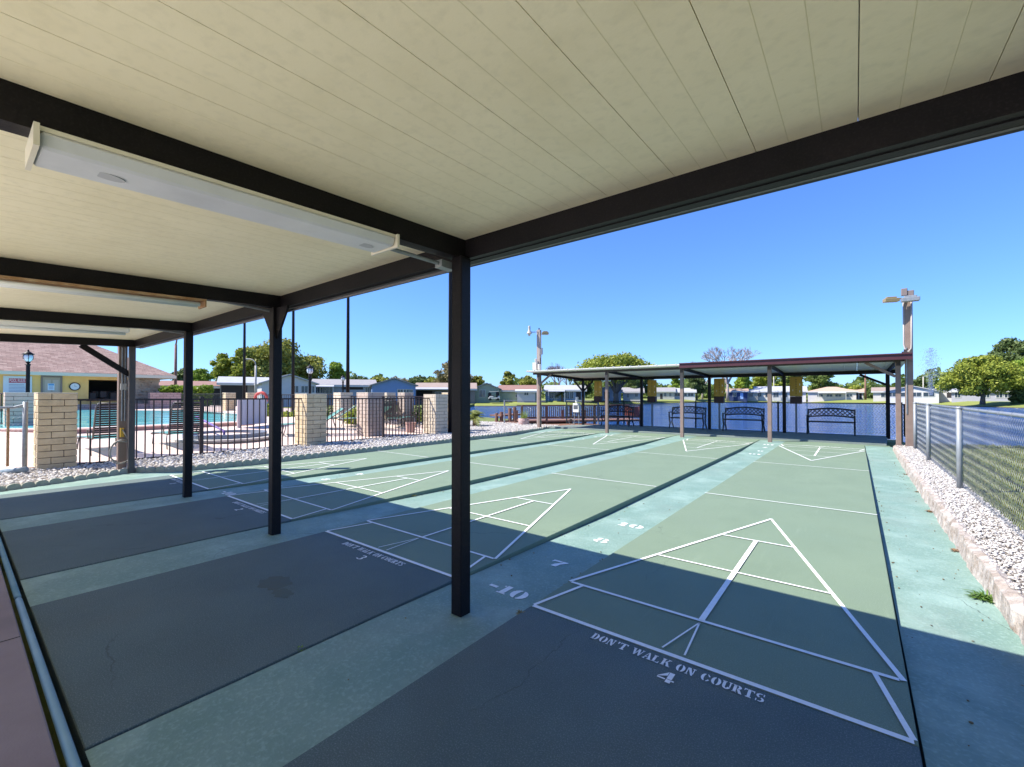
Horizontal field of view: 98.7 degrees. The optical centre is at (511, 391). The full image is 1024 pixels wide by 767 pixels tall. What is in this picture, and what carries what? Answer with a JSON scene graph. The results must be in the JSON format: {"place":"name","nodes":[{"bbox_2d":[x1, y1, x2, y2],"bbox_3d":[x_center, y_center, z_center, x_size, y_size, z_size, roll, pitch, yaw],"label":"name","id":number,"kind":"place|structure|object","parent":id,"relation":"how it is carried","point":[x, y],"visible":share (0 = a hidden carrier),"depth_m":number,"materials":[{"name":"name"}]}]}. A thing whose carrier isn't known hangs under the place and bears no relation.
{"place":"outdoors","nodes":[
{"label":"outdoors","id":0,"kind":"place"},
{"bbox_2d":[0,410,236,427],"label":"pool water","id":1,"kind":"structure","parent":0,"point":[140,419],"depth_m":17.85,"materials":[{"name":"teal liquid"}]},
{"bbox_2d":[0,404,904,766],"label":"lawn ground","id":2,"kind":"structure","parent":0,"point":[46,708],"depth_m":2.38,"materials":[{"name":"green plant"}]},
{"bbox_2d":[0,402,27,466],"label":"chain link fence","id":3,"kind":"object","parent":2,"relation":"on","point":[24,415],"visible":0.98,"depth_m":7.77,"materials":[{"name":"metal"}]},
{"bbox_2d":[0,567,59,766],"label":"walkway","id":4,"kind":"structure","parent":2,"relation":"on","point":[25,739],"depth_m":1.85,"materials":[{"name":"concrete"}]},
{"bbox_2d":[159,381,219,405],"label":"carport","id":5,"kind":"object","parent":2,"relation":"on","point":[216,388],"visible":0.18,"depth_m":61.80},
{"bbox_2d":[0,405,423,469],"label":"pool deck","id":6,"kind":"structure","parent":2,"relation":"on","point":[15,454],"depth_m":10.94,"materials":[{"name":"white concrete"}]},
{"bbox_2d":[3,392,35,425],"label":"block pillar","id":7,"kind":"structure","parent":6,"relation":"on","point":[14,398],"depth_m":12.97,"materials":[{"name":"grey"}]},
{"bbox_2d":[22,349,34,391],"bbox_3d":[-18.185,-0.174,16.504,0.340,2.802,0.331,-1,-1,38],"label":"lantern post","id":8,"kind":"object","parent":6,"relation":"on","point":[28,357],"visible":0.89,"depth_m":16.47,"materials":[{"name":"black metal"}]},
{"bbox_2d":[0,342,175,410],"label":"clubhouse","id":9,"kind":"structure","parent":6,"relation":"on","point":[61,367],"depth_m":29.08,"materials":[{"name":"paint"}]},
{"bbox_2d":[3,376,31,391],"bbox_3d":[-30.116,-0.278,26.774,0.059,1.281,1.174,-1,-1,38],"label":"pool rules sign","id":10,"kind":"object","parent":9,"relation":"attached to","point":[14,383],"visible":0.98,"depth_m":26.69,"materials":[{"name":"white"}]},
{"bbox_2d":[77,403,116,455],"bbox_3d":[-8.979,0.803,9.693,1.523,1.108,0.720,0,-1,34],"label":"sun lounger","id":11,"kind":"object","parent":6,"relation":"on","point":[95,435],"visible":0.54,"depth_m":9.24,"materials":[{"name":"grey"}]},
{"bbox_2d":[0,410,236,428],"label":"pool coping","id":12,"kind":"object","parent":6,"relation":"on","point":[137,425],"depth_m":13.57,"materials":[{"name":"beige"}]},
{"bbox_2d":[0,411,251,433],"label":"pool tile band","id":13,"kind":"object","parent":12,"relation":"on","point":[156,427],"visible":0.05,"depth_m":12.83,"materials":[{"name":"tile"}]},
{"bbox_2d":[181,393,223,413],"bbox_3d":[-15.937,0.619,22.495,5.248,0.982,0.040,0,-1,35],"label":"iron fence","id":14,"kind":"object","parent":12,"relation":"on","point":[209,403],"visible":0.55,"depth_m":21.69,"materials":[{"name":"black metal"}]},
{"bbox_2d":[77,392,181,409],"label":"brick wall","id":15,"kind":"structure","parent":6,"relation":"on","point":[149,405],"depth_m":30.83,"materials":[{"name":"brick"}]},
{"bbox_2d":[150,402,199,449],"bbox_3d":[-8.208,0.811,10.762,1.523,1.108,0.720,0,-1,36],"label":"sun lounger","id":16,"kind":"object","parent":6,"relation":"on","point":[173,410],"visible":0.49,"depth_m":10.30,"materials":[{"name":"grey plastic"}]},
{"bbox_2d":[158,384,213,406],"bbox_3d":[-28.464,0.485,38.002,4.566,2.202,1.848,0,-1,0],"label":"hedge","id":17,"kind":"object","parent":6,"relation":"on","point":[199,390],"visible":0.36,"depth_m":37.40,"materials":[{"name":"green plant"}]},
{"bbox_2d":[171,430,268,442],"bbox_3d":[-8.041,1.350,12.369,2.520,0.380,2.520,-1,-1,38],"label":"spa","id":18,"kind":"object","parent":6,"relation":"on","point":[237,437],"visible":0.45,"depth_m":11.69,"materials":[{"name":"concrete"}]},
{"bbox_2d":[242,323,245,397],"bbox_3d":[-15.491,-1.392,25.019,0.665,6.031,0.163,0,-1,0],"label":"tall light pole","id":19,"kind":"object","parent":6,"relation":"on","point":[244,362],"visible":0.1,"depth_m":24.98,"materials":[{"name":"black metal"}]},
{"bbox_2d":[237,400,266,427],"bbox_3d":[-8.684,0.748,14.681,0.094,0.916,1.098,0,-1,17],"label":"pool partition","id":20,"kind":"object","parent":6,"relation":"on","point":[250,412],"visible":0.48,"depth_m":14.62,"materials":[{"name":"grey"}]},
{"bbox_2d":[291,311,294,411],"bbox_3d":[-11.317,-1.393,22.219,0.665,5.969,0.163,0,-1,0],"label":"tall light pole","id":21,"kind":"object","parent":6,"relation":"on","point":[293,359],"visible":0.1,"depth_m":22.17,"materials":[{"name":"black metal"}]},
{"bbox_2d":[333,392,352,420],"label":"block pillar","id":22,"kind":"structure","parent":6,"relation":"on","point":[342,395],"depth_m":17.78,"materials":[{"name":"grey"}]},
{"bbox_2d":[346,297,349,392],"bbox_3d":[-7.424,-1.461,19.219,0.665,6.037,0.163,0,-1,0],"label":"tall light pole","id":23,"kind":"object","parent":6,"relation":"on","point":[348,350],"visible":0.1,"depth_m":19.18,"materials":[{"name":"black metal"}]},
{"bbox_2d":[356,392,384,436],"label":"block pillar","id":24,"kind":"structure","parent":6,"relation":"on","point":[370,394],"depth_m":13.96,"materials":[{"name":"grey"}]},
{"bbox_2d":[398,392,413,423],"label":"block pillar","id":25,"kind":"structure","parent":6,"relation":"on","point":[405,394],"depth_m":17.82,"materials":[{"name":"grey"}]},
{"bbox_2d":[209,353,233,380],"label":"broadleaf tree","id":26,"kind":"object","parent":2,"relation":"on","point":[222,367],"visible":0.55,"depth_m":78.91,"materials":[{"name":"green plant"}]},
{"bbox_2d":[227,347,257,376],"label":"broadleaf tree","id":27,"kind":"object","parent":2,"relation":"on","point":[236,372],"visible":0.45,"depth_m":76.96,"materials":[{"name":"green plant"}]},
{"bbox_2d":[217,376,268,405],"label":"lakeside home","id":28,"kind":"object","parent":2,"relation":"on","point":[231,384],"visible":0.33,"depth_m":62.74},
{"bbox_2d":[0,421,558,486],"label":"gravel","id":29,"kind":"structure","parent":2,"relation":"on","point":[85,469],"depth_m":9.75,"materials":[{"name":"white gravel"}]},
{"bbox_2d":[33,393,77,469],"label":"block pillar","id":30,"kind":"structure","parent":29,"relation":"on","point":[55,432],"depth_m":7.87,"materials":[{"name":"grey brick"}]},
{"bbox_2d":[116,346,127,469],"bbox_3d":[-6.916,-0.484,7.828,1.300,4.026,0.222,0,-1,-9],"label":"post","id":31,"kind":"object","parent":29,"relation":"on","point":[122,382],"visible":0.42,"depth_m":7.76,"materials":[{"name":"brown paint"}]},
{"bbox_2d":[77,397,301,464],"bbox_3d":[-6.861,0.802,9.896,0.075,1.360,4.260,-1,-1,38],"label":"iron fence","id":32,"kind":"object","parent":29,"relation":"on","point":[201,435],"visible":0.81,"depth_m":9.77,"materials":[{"name":"black metal"}]},
{"bbox_2d":[295,394,326,445],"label":"block pillar","id":33,"kind":"structure","parent":29,"relation":"on","point":[312,419],"depth_m":11.60,"materials":[{"name":"grey"}]},
{"bbox_2d":[326,396,428,442],"bbox_3d":[-4.025,0.844,13.524,0.075,1.360,3.850,-1,-1,38],"label":"iron fence","id":34,"kind":"object","parent":29,"relation":"on","point":[383,398],"visible":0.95,"depth_m":13.47,"materials":[{"name":"black metal"}]},
{"bbox_2d":[423,394,447,433],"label":"block pillar","id":35,"kind":"structure","parent":29,"relation":"on","point":[437,413],"depth_m":15.03,"materials":[{"name":"grey"}]},
{"bbox_2d":[448,272,451,432],"bbox_3d":[-2.413,-1.426,15.418,0.665,5.881,0.163,0,-1,0],"label":"tall light pole","id":36,"kind":"object","parent":29,"relation":"on","point":[450,360],"visible":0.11,"depth_m":15.36,"materials":[{"name":"black metal"}]},
{"bbox_2d":[235,337,328,380],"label":"broadleaf tree","id":37,"kind":"object","parent":2,"relation":"on","point":[260,355],"visible":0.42,"depth_m":81.95,"materials":[{"name":"green plant"}]},
{"bbox_2d":[257,374,319,406],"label":"lakeside home","id":38,"kind":"object","parent":2,"relation":"on","point":[301,385],"visible":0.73,"depth_m":60.07,"materials":[{"name":"paint"}]},
{"bbox_2d":[323,361,345,378],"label":"broadleaf tree","id":39,"kind":"object","parent":2,"relation":"on","point":[336,370],"visible":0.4,"depth_m":89.20,"materials":[{"name":"green plant"}]},
{"bbox_2d":[312,379,376,404],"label":"lakeside home","id":40,"kind":"object","parent":2,"relation":"on","point":[328,386],"visible":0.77,"depth_m":72.47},
{"bbox_2d":[369,378,417,404],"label":"lakeside home","id":41,"kind":"object","parent":2,"relation":"on","point":[394,385],"visible":0.48,"depth_m":70.07,"materials":[{"name":"blue paint"}]},
{"bbox_2d":[433,361,473,382],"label":"broadleaf tree","id":42,"kind":"object","parent":2,"relation":"on","point":[442,378],"visible":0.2,"depth_m":108.55,"materials":[{"name":"green plant"}]},
{"bbox_2d":[0,449,925,766],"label":"court base","id":43,"kind":"object","parent":2,"relation":"on","point":[22,593],"depth_m":2.35,"materials":[{"name":"grey concrete"}]},
{"bbox_2d":[0,538,81,766],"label":"edge pipe","id":44,"kind":"object","parent":43,"relation":"on","point":[69,750],"visible":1,"depth_m":2.04,"materials":[{"name":"grey metal"}]},
{"bbox_2d":[0,475,207,519],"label":"court surface","id":45,"kind":"object","parent":43,"relation":"on","point":[23,504],"visible":0.62,"depth_m":5.92,"materials":[{"name":"paint"}]},
{"bbox_2d":[2,496,290,590],"bbox_3d":[-3.716,1.492,4.552,1.829,0.200,1.966,-1,-1,38],"label":"court surface","id":46,"kind":"object","parent":43,"relation":"on","point":[36,551],"visible":0.64,"depth_m":4.29,"materials":[{"name":"paint"}]},
{"bbox_2d":[30,532,450,766],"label":"court surface","id":47,"kind":"object","parent":43,"relation":"on","point":[122,658],"visible":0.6,"depth_m":2.60,"materials":[{"name":"paint"}]},
{"bbox_2d":[257,576,292,589],"bbox_3d":[-1.704,1.374,3.157,0.276,0.001,0.230,-1,-1,38],"label":"court stain","id":48,"kind":"object","parent":47,"relation":"on","point":[274,582],"visible":1,"depth_m":3.15,"materials":[{"name":"grey paint"}]},
{"bbox_2d":[0,0,1023,616],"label":"shelter","id":49,"kind":"object","parent":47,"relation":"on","point":[458,138],"visible":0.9,"depth_m":1.53,"materials":[{"name":"beige"}]},
{"bbox_2d":[0,320,129,334],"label":"fluorescent light","id":50,"kind":"object","parent":49,"relation":"attached to","point":[23,325],"visible":1,"depth_m":4.95,"materials":[{"name":"white plastic"}]},
{"bbox_2d":[0,275,206,308],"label":"fluorescent light","id":51,"kind":"object","parent":49,"relation":"attached to","point":[51,286],"visible":1,"depth_m":3.26,"materials":[{"name":"metal"}]},
{"bbox_2d":[25,121,399,255],"bbox_3d":[-1.087,-0.772,1.871,0.235,0.115,1.308,-1,-1,38],"label":"fluorescent light","id":52,"kind":"object","parent":49,"relation":"attached to","point":[54,150],"visible":1,"depth_m":1.63,"materials":[{"name":"plastic"}]},
{"bbox_2d":[0,428,565,494],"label":"court lane","id":53,"kind":"structure","parent":43,"relation":"on","point":[127,476],"depth_m":7.18,"materials":[{"name":"paint"}]},
{"bbox_2d":[0,426,546,491],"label":"scalloped edging","id":54,"kind":"object","parent":53,"relation":"on","point":[14,486],"visible":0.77,"depth_m":8.72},
{"bbox_2d":[0,432,621,531],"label":"court lane","id":55,"kind":"structure","parent":43,"relation":"on","point":[45,519],"depth_m":5.73,"materials":[{"name":"paint"}]},
{"bbox_2d":[20,436,695,606],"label":"court lane","id":56,"kind":"structure","parent":43,"relation":"on","point":[38,590],"depth_m":3.96,"materials":[{"name":"paint"}]},
{"bbox_2d":[169,431,596,490],"bbox_3d":[-1.383,1.572,11.602,1.829,0.200,12.010,-1,-1,38],"label":"court surface","id":57,"kind":"object","parent":43,"relation":"on","point":[380,459],"visible":0.56,"depth_m":9.00,"materials":[{"name":"paint"}]},
{"bbox_2d":[85,440,784,766],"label":"court lane","id":58,"kind":"structure","parent":43,"relation":"on","point":[282,713],"depth_m":2.20,"materials":[{"name":"paint"}]},
{"bbox_2d":[222,444,768,598],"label":"lane markings","id":59,"kind":"object","parent":58,"relation":"on","point":[513,593],"visible":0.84,"depth_m":3.16,"materials":[{"name":"paint"}]},
{"bbox_2d":[227,434,666,521],"bbox_3d":[0.590,1.554,10.060,1.829,0.200,12.010,-1,-1,38],"label":"court surface","id":60,"kind":"object","parent":43,"relation":"on","point":[528,459],"visible":0.62,"depth_m":7.14,"materials":[{"name":"paint"}]},
{"bbox_2d":[326,439,753,577],"bbox_3d":[2.564,1.537,8.517,1.829,0.200,12.010,-1,-1,38],"label":"court surface","id":61,"kind":"object","parent":43,"relation":"on","point":[584,500],"visible":0.54,"depth_m":5.29,"materials":[{"name":"paint"}]},
{"bbox_2d":[283,607,922,766],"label":"court surface","id":62,"kind":"object","parent":43,"relation":"on","point":[531,687],"visible":1,"depth_m":1.81,"materials":[{"name":"paint"}]},
{"bbox_2d":[531,444,918,746],"bbox_3d":[4.537,1.519,6.974,1.829,0.200,12.010,-1,-1,38],"label":"court surface","id":63,"kind":"object","parent":43,"relation":"on","point":[840,549],"visible":0.76,"depth_m":3.06,"materials":[{"name":"paint"}]},
{"bbox_2d":[170,431,916,743],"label":"court markings","id":64,"kind":"object","parent":63,"relation":"on","point":[716,598],"visible":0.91,"depth_m":2.76,"materials":[{"name":"paint"}]},
{"bbox_2d":[782,441,864,448],"bbox_3d":[8.545,1.577,12.100,1.829,0.200,0.996,-1,-1,38],"label":"court surface","id":65,"kind":"object","parent":43,"relation":"on","point":[826,444],"visible":0.34,"depth_m":12.16,"materials":[{"name":"paint"}]},
{"bbox_2d":[865,446,1023,766],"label":"court lane","id":66,"kind":"structure","parent":43,"relation":"on","point":[952,666],"depth_m":2.46,"materials":[{"name":"paint"}]},
{"bbox_2d":[893,445,1023,645],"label":"kerb","id":67,"kind":"structure","parent":66,"relation":"on","point":[1008,601],"depth_m":3.47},
{"bbox_2d":[527,326,548,426],"bbox_3d":[1.058,-0.524,18.135,0.918,4.340,0.336,0,-1,9],"label":"light pole","id":68,"kind":"object","parent":2,"relation":"on","point":[536,365],"visible":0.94,"depth_m":18.14,"materials":[{"name":"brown metal"}]},
{"bbox_2d":[494,420,600,425],"bbox_3d":[1.652,1.751,22.118,3.161,0.280,7.128,1,-1,-42],"label":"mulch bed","id":69,"kind":"object","parent":2,"relation":"on","point":[556,423],"visible":0.13,"depth_m":21.79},
{"bbox_2d":[566,400,904,444],"bbox_3d":[6.376,1.100,16.325,12.474,1.450,3.980,-1,-1,38],"label":"chain link fence","id":70,"kind":"object","parent":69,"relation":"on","point":[778,415],"visible":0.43,"depth_m":16.67,"materials":[{"name":"grey metal"}]},
{"bbox_2d":[548,424,886,445],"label":"bench slab","id":71,"kind":"structure","parent":2,"relation":"on","point":[827,438],"depth_m":15.04,"materials":[{"name":"concrete"}]},
{"bbox_2d":[647,380,656,426],"bbox_3d":[5.930,0.516,18.597,0.380,1.970,0.200,-1,-1,38],"label":"scoreboard","id":72,"kind":"object","parent":71,"relation":"on","point":[652,392],"visible":1,"depth_m":18.55,"materials":[{"name":"yellow"}]},
{"bbox_2d":[668,406,706,429],"bbox_3d":[6.976,1.042,17.461,1.332,0.903,0.573,-1,-1,38],"label":"garden bench","id":73,"kind":"object","parent":71,"relation":"on","point":[697,407],"visible":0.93,"depth_m":17.46,"materials":[{"name":"black metal"}]},
{"bbox_2d":[526,353,912,445],"bbox_3d":[6.453,0.350,15.899,11.610,2.440,4.410,-1,-1,38],"label":"shelter","id":74,"kind":"object","parent":71,"relation":"on","point":[889,365],"visible":0.91,"depth_m":14.40,"materials":[{"name":"brown metal"}]},
{"bbox_2d":[714,378,724,428],"bbox_3d":[8.010,0.498,16.971,0.380,1.970,0.200,-1,-1,38],"label":"scoreboard","id":75,"kind":"object","parent":71,"relation":"on","point":[719,390],"visible":1,"depth_m":16.94,"materials":[{"name":"yellow"}]},
{"bbox_2d":[722,407,764,431],"bbox_3d":[8.539,1.028,16.213,1.332,0.903,0.573,-1,-1,38],"label":"garden bench","id":76,"kind":"object","parent":71,"relation":"on","point":[762,419],"visible":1,"depth_m":16.24,"materials":[{"name":"black metal"}]},
{"bbox_2d":[790,377,802,432],"bbox_3d":[9.979,0.480,15.432,0.380,1.970,0.200,-1,-1,38],"label":"scoreboard","id":77,"kind":"object","parent":71,"relation":"on","point":[796,387],"visible":1,"depth_m":15.40,"materials":[{"name":"yellow"}]},
{"bbox_2d":[806,408,855,435],"bbox_3d":[10.729,1.012,14.793,1.332,0.903,0.573,-1,-1,38],"label":"garden bench","id":78,"kind":"object","parent":71,"relation":"on","point":[820,415],"visible":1,"depth_m":14.84,"materials":[{"name":"black metal"}]},
{"bbox_2d":[548,428,889,448],"bbox_3d":[5.749,1.661,15.073,10.960,0.300,0.236,-1,-1,38],"label":"slab step","id":79,"kind":"object","parent":2,"relation":"on","point":[728,437],"visible":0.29,"depth_m":13.88,"materials":[{"name":"paint"}]},
{"bbox_2d":[882,288,919,446],"bbox_3d":[9.673,-0.496,10.943,0.697,4.120,0.410,0,-1,29],"label":"light pole","id":80,"kind":"object","parent":2,"relation":"on","point":[908,299],"visible":0.94,"depth_m":10.90,"materials":[{"name":"brown paint"}]},
{"bbox_2d":[913,402,1023,537],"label":"chain link fence","id":81,"kind":"object","parent":2,"relation":"on","point":[918,416],"visible":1,"depth_m":5.74,"materials":[{"name":"metal"}]},
{"bbox_2d":[920,443,1023,530],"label":"grass verge","id":82,"kind":"object","parent":2,"relation":"on","point":[1007,490],"depth_m":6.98,"materials":[{"name":"green plant"}]},
{"bbox_2d":[99,131,1023,387],"label":"sky","id":83,"kind":"structure","parent":0,"point":[808,270],"materials":[{"name":"blue"}]},
{"bbox_2d":[470,403,1023,446],"bbox_3d":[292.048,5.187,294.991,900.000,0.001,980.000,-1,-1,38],"label":"lake water","id":84,"kind":"structure","parent":0,"point":[487,410],"depth_m":36.06,"materials":[{"name":"blue liquid"}]},
{"bbox_2d":[515,404,639,424],"bbox_3d":[3.422,1.656,22.695,6.345,1.882,1.730,0,-1,-9],"label":"dock","id":85,"kind":"object","parent":84,"relation":"in","point":[545,419],"visible":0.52,"depth_m":21.96,"materials":[{"name":"brown wood"}]},
{"bbox_2d":[917,348,943,395],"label":"bare tree","id":86,"kind":"object","parent":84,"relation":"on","point":[929,376],"visible":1,"depth_m":70.00,"materials":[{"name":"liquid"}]},
{"bbox_2d":[474,398,1023,407],"bbox_3d":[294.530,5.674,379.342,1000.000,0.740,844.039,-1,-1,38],"label":"lawn","id":87,"kind":"structure","parent":0,"point":[988,403],"depth_m":86.26,"materials":[{"name":"green plant"}]},
{"bbox_2d":[416,383,476,403],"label":"lakeside home","id":88,"kind":"object","parent":87,"relation":"on","point":[430,388],"visible":0.23,"depth_m":84.01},
{"bbox_2d":[475,383,501,402],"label":"lakeside home","id":89,"kind":"object","parent":87,"relation":"on","point":[482,393],"visible":0.88,"depth_m":85.98,"materials":[{"name":"teal paint"}]},
{"bbox_2d":[498,385,541,401],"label":"lakeside home","id":90,"kind":"object","parent":87,"relation":"on","point":[507,392],"visible":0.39,"depth_m":88.06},
{"bbox_2d":[515,389,536,401],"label":"garage","id":91,"kind":"structure","parent":87,"relation":"on","point":[525,395],"depth_m":86.28,"materials":[{"name":"white paint"}]},
{"bbox_2d":[543,385,586,401],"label":"lakeside home","id":92,"kind":"object","parent":87,"relation":"on","point":[571,393],"visible":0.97,"depth_m":92.11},
{"bbox_2d":[571,351,654,402],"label":"broadleaf tree","id":93,"kind":"object","parent":87,"relation":"on","point":[620,360],"visible":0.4,"depth_m":90.60,"materials":[{"name":"green plant"}]},
{"bbox_2d":[621,387,644,402],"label":"lakeside home","id":94,"kind":"object","parent":87,"relation":"on","point":[631,394],"visible":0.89,"depth_m":104.20,"materials":[{"name":"white paint"}]},
{"bbox_2d":[345,367,943,398],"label":"woods","id":95,"kind":"object","parent":87,"relation":"on","point":[858,380],"visible":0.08,"depth_m":181.17,"materials":[{"name":"green plant"}]},
{"bbox_2d":[657,387,675,399],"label":"lakeside home","id":96,"kind":"object","parent":87,"relation":"on","point":[665,393],"visible":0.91,"depth_m":128.10,"materials":[{"name":"white paint"}]},
{"bbox_2d":[686,378,707,399],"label":"broadleaf tree","id":97,"kind":"object","parent":87,"relation":"on","point":[699,385],"visible":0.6,"depth_m":129.67,"materials":[{"name":"green plant"}]},
{"bbox_2d":[701,346,759,400],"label":"bare tree","id":98,"kind":"object","parent":87,"relation":"on","point":[714,353],"visible":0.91,"depth_m":127.22,"materials":[{"name":"brown plant"}]},
{"bbox_2d":[725,389,748,401],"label":"lakeside home","id":99,"kind":"object","parent":87,"relation":"on","point":[738,395],"visible":0.93,"depth_m":127.94,"materials":[{"name":"blue paint"}]},
{"bbox_2d":[753,386,807,401],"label":"lakeside home","id":100,"kind":"object","parent":87,"relation":"on","point":[776,393],"visible":0.48,"depth_m":128.77,"materials":[{"name":"white paint"}]},
{"bbox_2d":[804,375,838,390],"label":"broadleaf tree","id":101,"kind":"object","parent":87,"relation":"on","point":[818,381],"visible":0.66,"depth_m":148.36,"materials":[{"name":"green plant"}]},
{"bbox_2d":[806,387,857,401],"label":"lakeside home","id":102,"kind":"object","parent":87,"relation":"on","point":[827,394],"visible":0.98,"depth_m":120.37,"materials":[{"name":"white paint"}]},
{"bbox_2d":[883,386,938,403],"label":"lakeside home","id":103,"kind":"object","parent":87,"relation":"on","point":[921,395],"visible":0.5,"depth_m":91.07,"materials":[{"name":"white paint"}]},
{"bbox_2d":[933,354,1023,404],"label":"broadleaf tree","id":104,"kind":"object","parent":87,"relation":"on","point":[981,376],"visible":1,"depth_m":72.15,"materials":[{"name":"green plant"}]},
{"bbox_2d":[948,388,1010,401],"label":"lakeside home","id":105,"kind":"object","parent":87,"relation":"on","point":[955,397],"visible":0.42,"depth_m":85.03,"materials":[{"name":"white paint"}]},
{"bbox_2d":[987,337,1023,362],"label":"broadleaf tree","id":106,"kind":"object","parent":87,"relation":"on","point":[1010,349],"visible":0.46,"depth_m":100.33,"materials":[{"name":"green plant"}]},
{"bbox_2d":[897,445,1023,594],"bbox_3d":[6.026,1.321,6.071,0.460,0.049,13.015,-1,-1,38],"label":"gravel","id":107,"kind":"structure","parent":0,"point":[914,458],"depth_m":4.49,"materials":[{"name":"white gravel"}]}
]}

